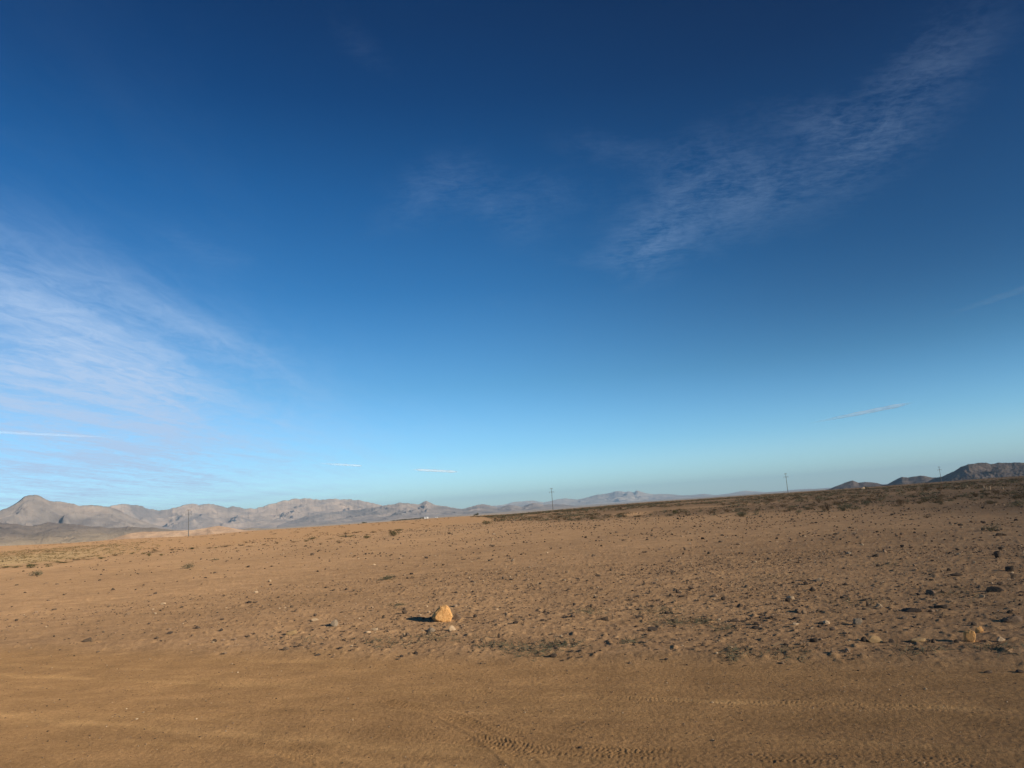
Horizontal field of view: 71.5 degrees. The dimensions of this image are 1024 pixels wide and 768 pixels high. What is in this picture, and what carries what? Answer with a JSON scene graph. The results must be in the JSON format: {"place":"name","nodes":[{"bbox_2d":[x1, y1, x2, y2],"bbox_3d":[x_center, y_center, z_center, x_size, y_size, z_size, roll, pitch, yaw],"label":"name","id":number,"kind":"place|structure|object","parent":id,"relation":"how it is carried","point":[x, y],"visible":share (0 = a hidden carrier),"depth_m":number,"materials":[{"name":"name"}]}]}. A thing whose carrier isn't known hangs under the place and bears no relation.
{"place":"outdoors","nodes":[
{"label":"outdoors","id":0,"kind":"place"},
{"bbox_2d":[0,495,170,529],"bbox_3d":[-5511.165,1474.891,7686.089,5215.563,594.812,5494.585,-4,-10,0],"label":"peaked mountains","id":1,"kind":"structure","parent":0,"point":[30,510],"depth_m":8239.04,"materials":[{"name":"grey stone"}]},
{"bbox_2d":[0,540,174,565],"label":"dry grass","id":2,"kind":"structure","parent":0,"point":[47,553],"depth_m":84.52,"materials":[{"name":"plant"}]},
{"bbox_2d":[0,522,271,545],"bbox_3d":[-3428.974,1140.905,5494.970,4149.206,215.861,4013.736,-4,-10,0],"label":"dark hills","id":3,"kind":"structure","parent":0,"point":[44,533],"depth_m":5479.88,"materials":[{"name":"grey stone"}]},
{"bbox_2d":[102,526,256,540],"bbox_3d":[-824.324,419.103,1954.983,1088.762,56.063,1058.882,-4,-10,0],"label":"sandy ridge","id":4,"kind":"structure","parent":0,"point":[212,530],"depth_m":2013.87,"materials":[{"name":"sand"}]},
{"bbox_2d":[110,498,381,529],"bbox_3d":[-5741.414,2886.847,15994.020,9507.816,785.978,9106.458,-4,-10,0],"label":"tan mountains","id":5,"kind":"structure","parent":0,"point":[266,516],"depth_m":16174.53,"materials":[{"name":"grey stone"}]},
{"bbox_2d":[277,501,578,527],"bbox_3d":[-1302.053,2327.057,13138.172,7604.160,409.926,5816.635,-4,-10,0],"label":"central mountains","id":6,"kind":"structure","parent":0,"point":[397,511],"depth_m":13160.91,"materials":[{"name":"grey stone"}]},
{"bbox_2d":[0,476,1023,767],"bbox_3d":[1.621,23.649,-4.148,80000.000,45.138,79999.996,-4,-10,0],"label":"ground","id":7,"kind":"structure","parent":0,"point":[936,718],"depth_m":8.25,"materials":[{"name":"brown soil"}]},
{"bbox_2d":[29,570,42,575],"bbox_3d":[-22.290,8.827,33.291,0.591,0.295,0.529,2,-12,-32],"label":"shrub","id":8,"kind":"object","parent":7,"relation":"on","point":[37,573],"visible":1,"depth_m":33.28,"materials":[{"name":"green plant"}]},
{"bbox_2d":[83,637,91,641],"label":"rock","id":9,"kind":"object","parent":7,"relation":"on","point":[89,639],"visible":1,"depth_m":10.86,"materials":[{"name":"stone"}]},
{"bbox_2d":[180,562,194,568],"bbox_3d":[-13.872,7.754,30.375,0.555,0.277,0.546,-5,-10,4],"label":"shrub","id":10,"kind":"object","parent":7,"relation":"on","point":[188,566],"visible":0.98,"depth_m":30.38,"materials":[{"name":"green plant"}]},
{"bbox_2d":[4,517,450,554],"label":"distant scrub","id":11,"kind":"object","parent":7,"relation":"on","point":[252,531],"visible":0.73,"depth_m":148.36,"materials":[{"name":"brown plant"}]},
{"bbox_2d":[286,629,296,634],"bbox_3d":[-3.197,3.598,10.293,0.163,0.069,0.112,0,-11,-21],"label":"rock","id":12,"kind":"object","parent":7,"relation":"on","point":[292,632],"visible":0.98,"depth_m":10.25,"materials":[{"name":"stone"}]},
{"bbox_2d":[331,619,337,626],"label":"rock","id":13,"kind":"object","parent":7,"relation":"on","point":[334,623],"visible":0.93,"depth_m":10.71,"materials":[{"name":"grey stone"}]},
{"bbox_2d":[377,574,395,580],"bbox_3d":[-3.205,4.921,18.100,0.547,0.137,0.407,2,-12,-31],"label":"shrub","id":14,"kind":"object","parent":7,"relation":"on","point":[387,578],"visible":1,"depth_m":18.08,"materials":[{"name":"green plant"}]},
{"bbox_2d":[432,604,451,621],"bbox_3d":[-1.052,3.445,10.656,0.321,0.256,0.268,-3,-10,-7],"label":"boulder","id":15,"kind":"object","parent":7,"relation":"on","point":[442,613],"visible":0.99,"depth_m":10.55,"materials":[{"name":"beige stone"}]},
{"bbox_2d":[453,613,461,619],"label":"rock","id":16,"kind":"object","parent":7,"relation":"on","point":[456,616],"visible":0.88,"depth_m":10.75,"materials":[{"name":"grey stone"}]},
{"bbox_2d":[257,560,1023,666],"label":"dry grass","id":17,"kind":"structure","parent":7,"relation":"on","point":[675,622],"depth_m":8.21,"materials":[{"name":"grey plant"}]},
{"bbox_2d":[472,476,1023,521],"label":"distant scrub","id":18,"kind":"object","parent":7,"relation":"on","point":[780,496],"visible":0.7,"depth_m":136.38,"materials":[{"name":"brown plant"}]},
{"bbox_2d":[809,637,817,641],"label":"rock","id":19,"kind":"object","parent":7,"relation":"on","point":[815,639],"visible":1,"depth_m":7.28,"materials":[{"name":"stone"}]},
{"bbox_2d":[837,502,850,510],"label":"shrub","id":20,"kind":"object","parent":7,"relation":"on","point":[844,508],"visible":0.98,"depth_m":45.46,"materials":[{"name":"green plant"}]},
{"bbox_2d":[853,618,861,624],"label":"rock","id":21,"kind":"object","parent":7,"relation":"on","point":[857,621],"visible":0.98,"depth_m":8.11,"materials":[{"name":"grey stone"}]},
{"bbox_2d":[867,635,882,642],"bbox_3d":[3.675,2.588,7.219,0.142,0.066,0.098,-4,-10,-1],"label":"rock","id":22,"kind":"object","parent":7,"relation":"on","point":[874,639],"visible":1,"depth_m":7.19,"materials":[{"name":"stone"}]},
{"bbox_2d":[901,608,921,611],"bbox_3d":[4.911,2.785,8.762,0.149,0.048,0.280,1,-11,-27],"label":"rock","id":23,"kind":"object","parent":7,"relation":"on","point":[913,610],"visible":0.98,"depth_m":8.72,"materials":[{"name":"stone"}]},
{"bbox_2d":[910,638,925,641],"bbox_3d":[4.044,2.554,7.089,0.157,0.044,0.108,-5,-10,3],"label":"rock","id":24,"kind":"object","parent":7,"relation":"on","point":[917,639],"visible":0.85,"depth_m":7.05,"materials":[{"name":"stone"}]},
{"bbox_2d":[926,589,935,593],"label":"stone","id":25,"kind":"object","parent":7,"relation":"on","point":[929,591],"visible":0.92,"depth_m":9.97,"materials":[{"name":"stone"}]},
{"bbox_2d":[934,604,948,608],"bbox_3d":[5.348,2.768,8.856,0.109,0.050,0.159,4,-13,-40],"label":"rock","id":26,"kind":"object","parent":7,"relation":"on","point":[945,606],"visible":1,"depth_m":8.81,"materials":[{"name":"stone"}]},
{"bbox_2d":[950,573,962,575],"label":"rock","id":27,"kind":"object","parent":7,"relation":"on","point":[956,574],"visible":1,"depth_m":11.49,"materials":[{"name":"stone"}]},
{"bbox_2d":[963,630,975,641],"bbox_3d":[4.481,2.470,6.965,0.108,0.126,0.096,-9,-11,25],"label":"rock","id":28,"kind":"object","parent":7,"relation":"on","point":[969,635],"visible":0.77,"depth_m":6.93,"materials":[{"name":"beige stone"}]},
{"bbox_2d":[975,626,983,632],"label":"rock","id":29,"kind":"object","parent":7,"relation":"on","point":[979,629],"visible":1,"depth_m":7.24,"materials":[{"name":"beige stone"}]},
{"bbox_2d":[981,524,1002,530],"bbox_3d":[13.914,4.165,20.651,0.428,0.227,0.660,-19,-18,56],"label":"shrub","id":30,"kind":"object","parent":7,"relation":"on","point":[992,529],"visible":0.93,"depth_m":20.62,"materials":[{"name":"green plant"}]},
{"bbox_2d":[986,586,1003,591],"bbox_3d":[6.644,2.823,9.783,0.216,0.076,0.148,-9,-11,26],"label":"rock","id":31,"kind":"object","parent":7,"relation":"on","point":[994,589],"visible":0.98,"depth_m":9.75,"materials":[{"name":"stone"}]},
{"bbox_2d":[993,551,1000,557],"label":"rock","id":32,"kind":"object","parent":7,"relation":"on","point":[997,554],"visible":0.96,"depth_m":13.69,"materials":[{"name":"stone"}]},
{"bbox_2d":[1005,566,1013,571],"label":"rock","id":33,"kind":"object","parent":7,"relation":"on","point":[1009,568],"visible":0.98,"depth_m":11.72,"materials":[{"name":"stone"}]},
{"bbox_2d":[1002,616,1022,621],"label":"rock","id":34,"kind":"object","parent":7,"relation":"on","point":[1013,619],"visible":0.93,"depth_m":7.67,"materials":[{"name":"grey stone"}]},
{"bbox_2d":[1007,499,1023,506],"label":"shrub","id":35,"kind":"object","parent":7,"relation":"on","point":[1017,504],"visible":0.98,"depth_m":35.20,"materials":[{"name":"green plant"}]},
{"bbox_2d":[0,488,1023,650],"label":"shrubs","id":36,"kind":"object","parent":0,"point":[1012,575],"depth_m":31.27,"materials":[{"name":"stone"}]},
{"bbox_2d":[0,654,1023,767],"bbox_3d":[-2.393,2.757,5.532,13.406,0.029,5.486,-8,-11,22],"label":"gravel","id":37,"kind":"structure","parent":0,"point":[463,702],"depth_m":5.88,"materials":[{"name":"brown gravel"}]},
{"bbox_2d":[0,0,1023,510],"label":"sky","id":38,"kind":"structure","parent":0,"point":[459,254],"materials":[{"name":"blue"}]},
{"bbox_2d":[2,544,1023,664],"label":"gravel","id":39,"kind":"structure","parent":0,"point":[691,639],"depth_m":11.22,"materials":[{"name":"brown gravel"}]},
{"bbox_2d":[494,489,810,506],"bbox_3d":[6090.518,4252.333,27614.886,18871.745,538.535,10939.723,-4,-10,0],"label":"pale mountains","id":40,"kind":"structure","parent":0,"point":[619,496],"depth_m":29176.63,"materials":[{"name":"grey stone"}]},
{"bbox_2d":[827,476,937,489],"bbox_3d":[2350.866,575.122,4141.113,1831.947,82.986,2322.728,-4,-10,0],"label":"brown hills","id":41,"kind":"structure","parent":0,"point":[900,481],"depth_m":4488.59,"materials":[{"name":"brown stone"}]},
{"bbox_2d":[926,462,1023,482],"bbox_3d":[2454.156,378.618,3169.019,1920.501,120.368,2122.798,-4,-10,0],"label":"brown hills","id":42,"kind":"structure","parent":0,"point":[977,471],"depth_m":3475.27,"materials":[{"name":"stone"}]}
]}

